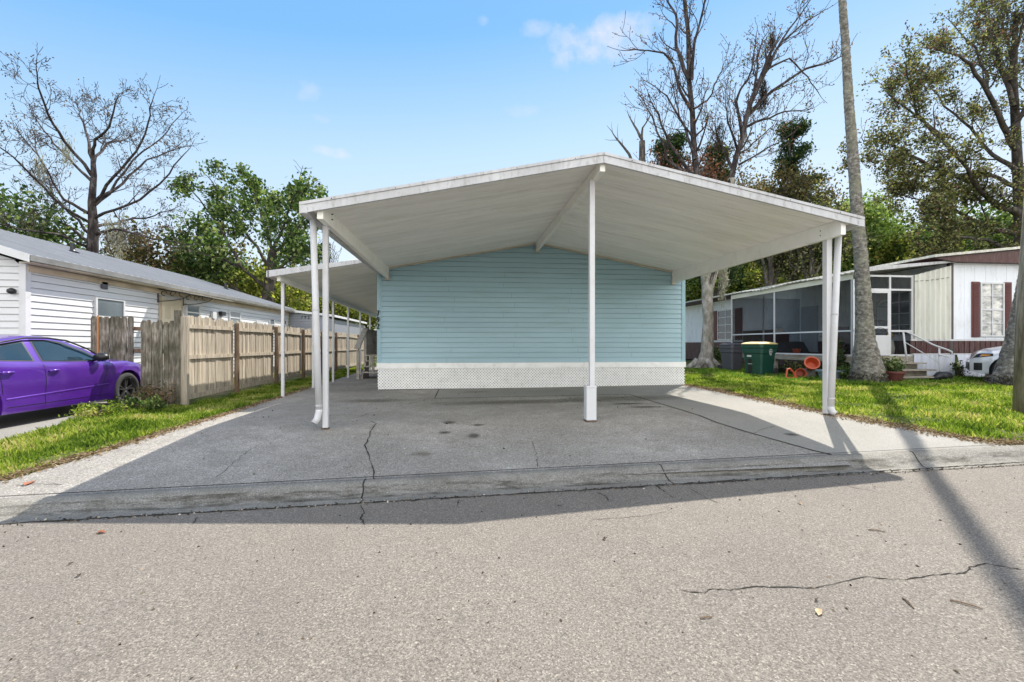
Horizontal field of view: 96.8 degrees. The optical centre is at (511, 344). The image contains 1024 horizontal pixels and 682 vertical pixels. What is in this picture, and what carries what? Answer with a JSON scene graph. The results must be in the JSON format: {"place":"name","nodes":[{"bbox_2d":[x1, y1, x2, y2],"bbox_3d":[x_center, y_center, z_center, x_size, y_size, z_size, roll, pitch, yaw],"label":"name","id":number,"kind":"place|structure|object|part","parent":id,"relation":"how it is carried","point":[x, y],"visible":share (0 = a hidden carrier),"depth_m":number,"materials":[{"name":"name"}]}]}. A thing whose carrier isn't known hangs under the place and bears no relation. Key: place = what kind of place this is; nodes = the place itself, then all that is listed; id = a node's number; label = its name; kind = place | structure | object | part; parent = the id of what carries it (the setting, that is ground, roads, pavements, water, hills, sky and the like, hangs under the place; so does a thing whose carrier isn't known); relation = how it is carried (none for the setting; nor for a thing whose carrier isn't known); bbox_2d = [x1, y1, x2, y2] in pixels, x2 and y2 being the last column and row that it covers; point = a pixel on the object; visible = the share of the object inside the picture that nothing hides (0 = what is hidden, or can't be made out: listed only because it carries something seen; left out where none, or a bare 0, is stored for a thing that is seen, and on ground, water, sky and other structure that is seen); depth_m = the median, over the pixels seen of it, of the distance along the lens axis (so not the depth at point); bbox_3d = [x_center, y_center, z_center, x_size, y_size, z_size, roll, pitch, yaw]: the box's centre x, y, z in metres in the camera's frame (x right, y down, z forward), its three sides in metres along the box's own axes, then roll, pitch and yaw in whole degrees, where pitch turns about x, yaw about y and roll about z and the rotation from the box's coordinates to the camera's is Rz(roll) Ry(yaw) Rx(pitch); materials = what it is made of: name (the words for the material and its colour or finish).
{"place":"outdoors","nodes":[
{"label":"outdoors","id":0,"kind":"place"},
{"bbox_2d":[0,400,112,438],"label":"neighbour driveway","id":1,"kind":"structure","parent":0,"point":[18,423],"depth_m":8.01,"materials":[{"name":"grey concrete"}]},
{"bbox_2d":[0,335,140,414],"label":"purple sedan","id":2,"kind":"object","parent":1,"relation":"on","point":[38,372],"visible":0.92,"depth_m":7.89,"materials":[{"name":"paint"}]},
{"bbox_3d":[-7.965,0.118,7.177,0.166,0.292,0.660,0,0,-6],"label":"window","id":3,"kind":"part","parent":2,"relation":"part of","materials":[{"name":"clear glass"}]},
{"bbox_3d":[-7.975,0.108,7.176,0.197,0.353,0.730,0,0,-6],"label":"window frame","id":4,"kind":"part","parent":2,"relation":"part of","materials":[{"name":"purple metal"}]},
{"bbox_3d":[-8.096,0.124,8.265,0.200,0.406,1.220,0,0,-6],"label":"window frame","id":5,"kind":"part","parent":2,"relation":"part of","materials":[{"name":"purple metal"}]},
{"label":"window","id":6,"kind":"part","parent":2,"relation":"part of","materials":[{"name":"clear glass"}]},
{"bbox_2d":[91,315,140,361],"bbox_3d":[-9.358,0.315,10.851,1.280,1.990,0.100,0,0,-6],"label":"weathered fence","id":7,"kind":"object","parent":1,"relation":"on","point":[111,339],"visible":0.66,"depth_m":10.83,"materials":[{"name":"grey wood"}]},
{"bbox_2d":[0,367,1021,498],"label":"driveway","id":8,"kind":"structure","parent":0,"point":[472,436],"depth_m":6.16,"materials":[{"name":"grey concrete"}]},
{"bbox_2d":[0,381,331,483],"bbox_3d":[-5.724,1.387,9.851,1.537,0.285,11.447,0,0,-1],"label":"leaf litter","id":9,"kind":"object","parent":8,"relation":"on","point":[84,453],"visible":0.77,"depth_m":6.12,"materials":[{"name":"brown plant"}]},
{"bbox_2d":[266,259,376,396],"bbox_3d":[-5.454,-0.398,17.891,2.240,3.374,14.230,0,0,-6],"label":"patio awning","id":10,"kind":"object","parent":8,"relation":"on","point":[352,284],"visible":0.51,"depth_m":12.88,"materials":[{"name":"white metal"}]},
{"bbox_2d":[354,328,377,378],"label":"wooden steps","id":11,"kind":"structure","parent":8,"relation":"on","point":[368,336],"depth_m":17.80,"materials":[{"name":"grey wood"}]},
{"bbox_2d":[162,392,752,474],"bbox_3d":[-0.756,1.321,8.553,8.336,0.258,6.773,0,0,-6],"label":"driveway grit","id":12,"kind":"object","parent":8,"relation":"on","point":[446,423],"visible":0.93,"depth_m":7.93,"materials":[{"name":"grey gravel"}]},
{"bbox_2d":[377,245,685,389],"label":"blue house","id":13,"kind":"structure","parent":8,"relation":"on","point":[518,317],"depth_m":12.91,"materials":[{"name":"blue wood"}]},
{"bbox_2d":[299,152,864,429],"bbox_3d":[0.997,-0.826,10.158,8.770,4.258,6.590,0,0,-6],"label":"carport","id":14,"kind":"object","parent":8,"relation":"on","point":[680,225],"visible":1,"depth_m":8.01,"materials":[{"name":"white metal"}]},
{"bbox_2d":[0,462,1023,681],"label":"road","id":15,"kind":"structure","parent":0,"point":[582,579],"depth_m":2.82,"materials":[{"name":"grey asphalt"}]},
{"bbox_2d":[0,445,1023,522],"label":"kerb","id":16,"kind":"structure","parent":15,"relation":"on","point":[42,508],"depth_m":4.79,"materials":[{"name":"concrete"}]},
{"bbox_2d":[5,464,1020,525],"bbox_3d":[-0.005,1.504,4.570,17.023,0.169,0.206,0,0,-8],"label":"gutter grit","id":17,"kind":"object","parent":15,"relation":"on","point":[467,496],"visible":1,"depth_m":4.43,"materials":[{"name":"grey gravel"}]},
{"bbox_2d":[2,480,1023,681],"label":"road grit","id":18,"kind":"object","parent":15,"relation":"on","point":[153,608],"visible":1,"depth_m":2.98,"materials":[{"name":"grey gravel"}]},
{"bbox_2d":[815,608,821,614],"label":"dry leaf","id":19,"kind":"object","parent":15,"relation":"on","point":[818,611],"visible":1,"depth_m":2.53,"materials":[{"name":"beige plant"}]},
{"bbox_2d":[950,599,982,608],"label":"twig","id":20,"kind":"object","parent":15,"relation":"on","point":[965,603],"visible":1,"depth_m":2.59,"materials":[{"name":"brown wood"}]},
{"bbox_2d":[0,356,1023,480],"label":"lawn","id":21,"kind":"structure","parent":0,"point":[220,395],"depth_m":8.49,"materials":[{"name":"plant"}]},
{"bbox_2d":[0,171,102,253],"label":"leafy tree","id":22,"kind":"object","parent":21,"relation":"on","point":[11,206],"visible":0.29,"depth_m":23.40,"materials":[{"name":"green plant"}]},
{"bbox_2d":[58,397,132,418],"bbox_3d":[-7.407,1.204,8.113,0.803,0.472,1.206,0,0,-6],"label":"weed clump","id":23,"kind":"object","parent":21,"relation":"on","point":[88,411],"visible":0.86,"depth_m":8.07,"materials":[{"name":"green plant"}]},
{"bbox_2d":[0,42,206,259],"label":"bare tree","id":24,"kind":"object","parent":21,"relation":"on","point":[92,231],"visible":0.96,"depth_m":23.92,"materials":[{"name":"brown plant"}]},
{"bbox_2d":[81,242,167,287],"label":"background tree","id":25,"kind":"object","parent":21,"relation":"on","point":[125,255],"visible":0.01,"depth_m":37.15,"materials":[{"name":"green plant"}]},
{"bbox_2d":[113,393,170,410],"bbox_3d":[-7.181,1.184,8.866,0.974,0.477,0.588,0,0,-6],"label":"weed clump","id":26,"kind":"object","parent":21,"relation":"on","point":[138,403],"visible":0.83,"depth_m":8.79,"materials":[{"name":"green plant"}]},
{"bbox_2d":[0,229,294,376],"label":"white house","id":27,"kind":"structure","parent":21,"relation":"on","point":[53,290],"depth_m":11.71,"materials":[{"name":"white wood"}]},
{"bbox_2d":[94,296,124,318],"bbox_3d":[-10.553,-0.705,11.955,0.050,1.010,1.000,0,0,-6],"label":"window","id":28,"kind":"structure","parent":27,"relation":"in","point":[103,306],"depth_m":11.89,"materials":[{"name":"grey glass"}]},
{"bbox_2d":[162,298,180,323],"bbox_3d":[-10.824,-0.380,14.466,0.048,2.060,0.950,0,0,-6],"label":"door","id":29,"kind":"structure","parent":27,"relation":"in","point":[168,307],"depth_m":14.32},
{"bbox_2d":[185,303,199,317],"bbox_3d":[-10.963,-1.085,15.633,0.050,0.570,0.800,0,0,-6],"label":"window","id":30,"kind":"structure","parent":27,"relation":"in","point":[192,310],"depth_m":15.60,"materials":[{"name":"white metal"}]},
{"bbox_2d":[228,310,240,323],"bbox_3d":[-11.284,-1.075,18.515,0.050,0.550,0.900,0,0,-6],"label":"window","id":31,"kind":"structure","parent":27,"relation":"in","point":[233,315],"depth_m":18.49,"materials":[{"name":"white glass"}]},
{"bbox_2d":[269,318,274,325],"bbox_3d":[-11.688,-0.950,22.142,0.050,0.600,0.600,0,0,-6],"label":"window","id":32,"kind":"structure","parent":27,"relation":"in","point":[271,321],"depth_m":22.16,"materials":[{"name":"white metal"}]},
{"bbox_2d":[129,381,179,405],"bbox_3d":[-7.302,1.036,9.305,0.824,0.581,0.644,0,0,16],"label":"weed clump","id":33,"kind":"object","parent":21,"relation":"on","point":[151,392],"visible":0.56,"depth_m":9.26,"materials":[{"name":"brown plant"}]},
{"bbox_2d":[140,310,181,404],"bbox_3d":[-7.344,0.319,9.532,0.873,2.063,0.167,0,0,-6],"label":"weathered fence","id":34,"kind":"object","parent":21,"relation":"on","point":[160,351],"visible":0.78,"depth_m":9.52,"materials":[{"name":"grey wood"}]},
{"bbox_2d":[99,215,252,295],"bbox_3d":[-22.581,-3.514,30.922,9.426,10.241,8.366,0,0,17],"label":"background tree","id":35,"kind":"object","parent":21,"relation":"on","point":[136,256],"visible":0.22,"depth_m":28.75,"materials":[{"name":"green plant"}]},
{"bbox_2d":[0,363,376,477],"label":"grass","id":36,"kind":"structure","parent":21,"relation":"on","point":[94,431],"depth_m":6.94,"materials":[{"name":"green plant"}]},
{"bbox_2d":[156,244,288,299],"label":"background tree","id":37,"kind":"object","parent":21,"relation":"on","point":[244,259],"visible":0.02,"depth_m":35.75,"materials":[{"name":"green plant"}]},
{"bbox_2d":[156,157,331,306],"bbox_3d":[-17.557,-5.802,29.641,12.981,14.716,9.858,0,0,-6],"label":"leafy tree","id":38,"kind":"object","parent":21,"relation":"on","point":[295,242],"visible":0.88,"depth_m":28.34,"materials":[{"name":"green plant"}]},
{"bbox_2d":[181,315,363,405],"bbox_3d":[-7.924,0.344,18.786,0.186,1.976,18.635,0,0,-6],"label":"wooden fence","id":39,"kind":"object","parent":21,"relation":"on","point":[207,355],"visible":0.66,"depth_m":12.13,"materials":[{"name":"beige wood"}]},
{"bbox_2d":[224,248,321,325],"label":"background tree","id":40,"kind":"object","parent":21,"relation":"on","point":[255,289],"visible":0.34,"depth_m":30.57,"materials":[{"name":"green plant"}]},
{"bbox_2d":[286,310,366,366],"bbox_3d":[-11.291,-0.210,28.651,2.500,3.320,8.550,0,0,-6],"label":"grey annex","id":41,"kind":"object","parent":21,"relation":"on","point":[300,319],"visible":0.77,"depth_m":24.66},
{"bbox_2d":[308,240,349,314],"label":"bare tree","id":42,"kind":"object","parent":21,"relation":"on","point":[330,262],"visible":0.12,"depth_m":40.30,"materials":[{"name":"grey plant"}]},
{"bbox_2d":[297,293,376,329],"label":"background tree","id":43,"kind":"object","parent":21,"relation":"on","point":[352,313],"visible":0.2,"depth_m":41.11,"materials":[{"name":"green plant"}]},
{"bbox_2d":[311,305,376,329],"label":"background tree","id":44,"kind":"object","parent":21,"relation":"on","point":[372,326],"visible":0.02,"depth_m":46.18,"materials":[{"name":"green plant"}]},
{"bbox_2d":[606,108,648,161],"bbox_3d":[6.951,-6.445,26.866,2.817,15.335,0.785,0,0,-12],"label":"dead snag","id":45,"kind":"object","parent":21,"relation":"on","point":[642,149],"visible":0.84,"depth_m":26.88,"materials":[{"name":"grey wood"}]},
{"bbox_2d":[649,125,692,279],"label":"cedar tree","id":46,"kind":"object","parent":21,"relation":"on","point":[678,142],"visible":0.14,"depth_m":27.83,"materials":[{"name":"green plant"}]},
{"bbox_2d":[633,128,751,184],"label":"background tree","id":47,"kind":"object","parent":21,"relation":"on","point":[705,172],"visible":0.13,"depth_m":26.24,"materials":[{"name":"grey plant"}]},
{"bbox_2d":[685,262,762,301],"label":"woodland tree","id":48,"kind":"object","parent":21,"relation":"on","point":[742,287],"visible":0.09,"depth_m":45.68,"materials":[{"name":"green plant"}]},
{"bbox_2d":[696,136,753,295],"bbox_3d":[13.242,-6.050,29.776,5.067,14.518,6.024,0,0,42],"label":"cedar tree","id":49,"kind":"object","parent":21,"relation":"on","point":[730,274],"visible":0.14,"depth_m":28.95,"materials":[{"name":"green plant"}]},
{"bbox_2d":[714,346,742,362],"bbox_3d":[10.767,0.608,22.833,1.814,1.058,1.407,0,0,23],"label":"shrub","id":50,"kind":"object","parent":21,"relation":"on","point":[717,356],"visible":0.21,"depth_m":22.87,"materials":[{"name":"green plant"}]},
{"bbox_2d":[717,343,741,369],"bbox_3d":[9.437,0.536,19.582,0.778,1.180,0.900,0,0,-18],"label":"wheeled bin","id":51,"kind":"object","parent":21,"relation":"on","point":[731,356],"visible":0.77,"depth_m":19.28,"materials":[{"name":"grey plastic"}]},
{"bbox_2d":[607,0,857,367],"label":"forked tree","id":52,"kind":"object","parent":21,"relation":"on","point":[705,359],"visible":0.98,"depth_m":21.64,"materials":[{"name":"brown plant"}]},
{"bbox_2d":[687,257,787,300],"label":"woodland tree","id":53,"kind":"object","parent":21,"relation":"on","point":[754,276],"visible":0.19,"depth_m":43.87,"materials":[{"name":"green plant"}]},
{"bbox_2d":[741,342,778,373],"bbox_3d":[9.325,0.520,17.142,1.025,1.220,0.994,0,0,-24],"label":"wheeled bin","id":54,"kind":"object","parent":21,"relation":"on","point":[759,357],"visible":0.98,"depth_m":16.84,"materials":[{"name":"green plastic"}]},
{"bbox_2d":[703,123,848,286],"bbox_3d":[15.842,-6.125,28.664,9.405,15.287,7.522,0,0,-6],"label":"background tree","id":55,"kind":"object","parent":21,"relation":"on","point":[770,278],"visible":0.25,"depth_m":27.72,"materials":[{"name":"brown plant"}]},
{"bbox_2d":[785,368,797,377],"bbox_3d":[9.265,0.963,15.095,0.406,0.354,0.205,0,0,-6],"label":"plastic frame","id":56,"kind":"object","parent":21,"relation":"on","point":[792,371],"visible":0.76,"depth_m":15.09,"materials":[{"name":"orange plastic"}]},
{"bbox_2d":[779,359,820,374],"bbox_3d":[10.523,0.823,16.439,0.931,0.717,1.730,0,0,3],"label":"shrub","id":57,"kind":"object","parent":21,"relation":"on","point":[795,367],"visible":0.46,"depth_m":16.61,"materials":[{"name":"green plant"}]},
{"bbox_2d":[795,368,806,376],"bbox_3d":[9.668,0.980,15.279,0.350,0.348,0.360,0,0,23],"label":"bucket","id":58,"kind":"object","parent":21,"relation":"on","point":[799,372],"visible":0.76,"depth_m":15.35,"materials":[{"name":"orange plastic"}]},
{"bbox_2d":[754,111,850,281],"bbox_3d":[18.007,-6.669,29.163,5.848,15.732,6.150,0,0,-36],"label":"cedar tree","id":59,"kind":"object","parent":21,"relation":"on","point":[801,149],"visible":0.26,"depth_m":28.82,"materials":[{"name":"green plant"}]},
{"bbox_2d":[802,369,815,376],"bbox_3d":[9.980,0.996,15.349,0.320,0.332,0.300,0,0,-6],"label":"concrete block","id":60,"kind":"object","parent":21,"relation":"on","point":[811,372],"depth_m":15.20,"materials":[{"name":"grey concrete"}]},
{"bbox_2d":[804,356,819,369],"bbox_3d":[9.931,0.641,15.090,0.460,0.472,0.434,0,0,22],"label":"flower pot","id":61,"kind":"object","parent":60,"relation":"on","point":[811,363],"visible":1,"depth_m":15.10,"materials":[{"name":"orange plastic"}]},
{"bbox_2d":[747,163,881,286],"bbox_3d":[17.850,-4.232,27.171,7.702,11.468,6.770,0,0,-6],"label":"background tree","id":62,"kind":"object","parent":21,"relation":"on","point":[811,260],"visible":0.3,"depth_m":26.56,"materials":[{"name":"green plant"}]},
{"bbox_2d":[815,369,844,378],"bbox_3d":[10.170,0.980,14.565,0.780,0.320,0.780,0,0,-6],"label":"planter tub","id":63,"kind":"object","parent":21,"relation":"on","point":[819,371],"visible":0.42,"depth_m":14.31,"materials":[{"name":"plastic"}]},
{"bbox_2d":[684,366,983,383],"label":"grass","id":64,"kind":"structure","parent":21,"relation":"on","point":[783,375],"depth_m":15.19,"materials":[{"name":"green plant"}]},
{"bbox_2d":[821,363,850,378],"bbox_3d":[10.552,0.867,14.412,1.185,0.659,0.864,0,0,-6],"label":"shrub","id":65,"kind":"object","parent":21,"relation":"on","point":[845,374],"visible":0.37,"depth_m":14.23,"materials":[{"name":"green plant"}]},
{"bbox_2d":[728,261,953,368],"bbox_3d":[12.293,-0.734,18.092,3.720,4.068,6.960,0,0,-6],"label":"screened porch","id":66,"kind":"object","parent":21,"relation":"on","point":[930,305],"visible":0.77,"depth_m":14.86,"materials":[{"name":"white metal"}]},
{"bbox_2d":[792,349,800,352],"bbox_3d":[11.232,0.285,17.953,0.310,0.210,0.310,0,0,-6],"label":"flower pot","id":67,"kind":"object","parent":66,"relation":"on","point":[796,350],"visible":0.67,"depth_m":17.85,"materials":[{"name":"ceramic"}]},
{"bbox_2d":[838,326,850,348],"bbox_3d":[11.464,-0.110,15.414,0.500,1.000,0.600,0,0,-6],"label":"porch chair","id":68,"kind":"object","parent":66,"relation":"on","point":[845,337],"visible":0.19,"depth_m":15.61,"materials":[{"name":"grey plastic"}]},
{"bbox_2d":[871,290,890,355],"bbox_3d":[11.863,-0.685,14.680,0.770,2.110,0.036,0,0,-6],"label":"storm door","id":69,"kind":"structure","parent":66,"relation":"in","point":[883,341],"depth_m":14.69,"materials":[{"name":"white metal"}]},
{"bbox_2d":[885,333,894,353],"bbox_3d":[12.605,0.000,15.289,0.399,0.780,0.420,0,0,-6],"label":"white bag","id":70,"kind":"object","parent":66,"relation":"on","point":[892,347],"visible":0.23,"depth_m":15.11,"materials":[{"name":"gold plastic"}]},
{"bbox_2d":[798,237,886,279],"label":"woodland tree","id":71,"kind":"object","parent":21,"relation":"on","point":[820,271],"visible":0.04,"depth_m":35.66,"materials":[{"name":"green plant"}]},
{"bbox_2d":[836,339,848,369],"bbox_3d":[10.732,0.457,14.972,0.639,1.370,0.662,0,0,19],"label":"shrub","id":72,"kind":"object","parent":21,"relation":"on","point":[840,360],"visible":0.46,"depth_m":14.86,"materials":[{"name":"green plant"}]},
{"bbox_2d":[685,246,1019,376],"bbox_3d":[15.093,-1.071,29.451,7.480,4.418,29.300,0,0,-6],"label":"mobile home","id":73,"kind":"object","parent":21,"relation":"on","point":[983,284],"visible":0.52,"depth_m":16.53,"materials":[{"name":"white metal"}]},
{"bbox_2d":[717,309,733,339],"bbox_3d":[12.980,-1.175,27.657,0.050,1.850,1.700,0,0,-6],"label":"window","id":74,"kind":"structure","parent":73,"relation":"in","point":[723,316],"depth_m":27.77,"materials":[{"name":"white glass"}]},
{"bbox_2d":[801,305,817,351],"bbox_3d":[13.729,-0.700,20.999,0.037,2.100,1.000,0,0,-6],"label":"door","id":75,"kind":"structure","parent":73,"relation":"in","point":[809,314],"depth_m":20.91,"materials":[{"name":"grey glass"}]},
{"bbox_2d":[891,291,909,335],"bbox_3d":[14.225,-1.125,16.476,0.050,1.650,1.200,0,0,-6],"label":"window","id":76,"kind":"structure","parent":73,"relation":"in","point":[900,300],"depth_m":16.64,"materials":[{"name":"grey glass"}]},
{"bbox_2d":[980,282,1004,336],"bbox_3d":[15.954,-1.150,15.120,0.900,1.800,0.050,0,0,-6],"label":"window","id":77,"kind":"structure","parent":73,"relation":"in","point":[992,294],"depth_m":15.12,"materials":[{"name":"white glass"}]},
{"bbox_2d":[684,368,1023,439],"bbox_3d":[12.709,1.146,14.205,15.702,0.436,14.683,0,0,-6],"label":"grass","id":78,"kind":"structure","parent":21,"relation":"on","point":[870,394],"depth_m":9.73,"materials":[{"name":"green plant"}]},
{"bbox_2d":[838,0,888,382],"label":"palm tree","id":79,"kind":"object","parent":21,"relation":"on","point":[867,362],"visible":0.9,"depth_m":13.49,"materials":[{"name":"grey plant"}]},
{"bbox_2d":[818,188,915,272],"bbox_3d":[27.241,-5.582,36.589,9.623,14.122,8.874,0,0,-6],"label":"background tree","id":80,"kind":"object","parent":21,"relation":"on","point":[886,227],"visible":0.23,"depth_m":34.13,"materials":[{"name":"green plant"}]},
{"bbox_2d":[886,371,906,381],"bbox_3d":[11.548,0.970,13.763,0.600,0.320,0.600,0,0,-6],"label":"flower pot","id":81,"kind":"object","parent":21,"relation":"on","point":[894,376],"visible":0.58,"depth_m":13.56,"materials":[{"name":"ceramic"}]},
{"bbox_2d":[882,356,910,377],"bbox_3d":[11.534,0.731,13.814,0.799,0.811,0.813,0,0,-6],"label":"shrub","id":82,"kind":"object","parent":81,"relation":"in","point":[891,367],"visible":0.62,"depth_m":13.70,"materials":[{"name":"green plant"}]},
{"bbox_2d":[884,362,936,379],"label":"porch steps","id":83,"kind":"structure","parent":21,"relation":"on","point":[913,371],"depth_m":14.40,"materials":[{"name":"grey wood"}]},
{"bbox_2d":[852,221,970,265],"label":"woodland tree","id":84,"kind":"object","parent":21,"relation":"on","point":[896,243],"visible":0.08,"depth_m":33.81,"materials":[{"name":"green plant"}]},
{"bbox_2d":[902,331,952,370],"bbox_3d":[12.980,0.333,14.213,1.242,1.536,0.153,0,0,27],"label":"white handrail","id":85,"kind":"object","parent":21,"relation":"on","point":[939,354],"visible":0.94,"depth_m":14.21,"materials":[{"name":"metal"}]},
{"bbox_2d":[832,0,1023,259],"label":"oak tree","id":86,"kind":"object","parent":21,"relation":"on","point":[942,201],"visible":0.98,"depth_m":24.55,"materials":[{"name":"green plant"}]},
{"bbox_2d":[931,371,952,379],"bbox_3d":[13.166,0.984,13.893,0.692,0.304,0.313,0,0,-6],"label":"garbage bag","id":87,"kind":"object","parent":21,"relation":"on","point":[939,375],"visible":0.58,"depth_m":13.79,"materials":[{"name":"black plastic"}]},
{"bbox_2d":[881,202,1012,356],"bbox_3d":[32.998,-4.661,34.071,10.561,12.182,10.995,0,0,-15],"label":"woodland tree","id":88,"kind":"object","parent":21,"relation":"on","point":[1008,217],"visible":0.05,"depth_m":32.33,"materials":[{"name":"green plant"}]},
{"bbox_2d":[950,360,970,375],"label":"shrub","id":89,"kind":"object","parent":21,"relation":"on","point":[958,371],"visible":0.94,"depth_m":14.61,"materials":[{"name":"green plant"}]},
{"bbox_2d":[966,346,1001,373],"bbox_3d":[15.886,0.300,12.694,4.520,1.659,2.162,0,0,42],"label":"car","id":90,"kind":"object","parent":21,"relation":"on","point":[983,361],"visible":0.41,"depth_m":13.42,"materials":[{"name":"paint"}]},
{"bbox_2d":[959,204,1010,243],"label":"woodland tree","id":91,"kind":"object","parent":21,"relation":"on","point":[977,217],"visible":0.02,"depth_m":34.53,"materials":[{"name":"green plant"}]},
{"bbox_2d":[983,276,1017,385],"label":"palm tree","id":92,"kind":"object","parent":21,"relation":"on","point":[1002,373],"visible":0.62,"depth_m":12.27,"materials":[{"name":"grey plant"}]},
{"bbox_2d":[1012,202,1023,413],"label":"wooden pole","id":93,"kind":"object","parent":21,"relation":"on","point":[1018,391],"visible":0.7,"depth_m":8.12,"materials":[{"name":"brown wood"}]},
{"bbox_2d":[0,0,1023,329],"label":"sky","id":94,"kind":"structure","parent":0,"point":[363,95],"materials":[{"name":"blue"}]},
{"bbox_2d":[435,385,1009,454],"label":"path","id":95,"kind":"structure","parent":0,"point":[822,433],"depth_m":7.45,"materials":[{"name":"grey concrete"}]},
{"bbox_2d":[682,384,1023,445],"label":"leaf litter","id":96,"kind":"object","parent":95,"relation":"on","point":[1002,441],"visible":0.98,"depth_m":7.26,"materials":[{"name":"brown plant"}]},
{"bbox_2d":[765,328,809,352],"bbox_3d":[11.970,-0.160,19.905,1.000,1.100,1.685,0,0,-6],"label":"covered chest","id":97,"kind":"object","parent":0,"point":[785,345],"visible":0.67,"depth_m":19.46,"materials":[{"name":"black metal"}]}
]}

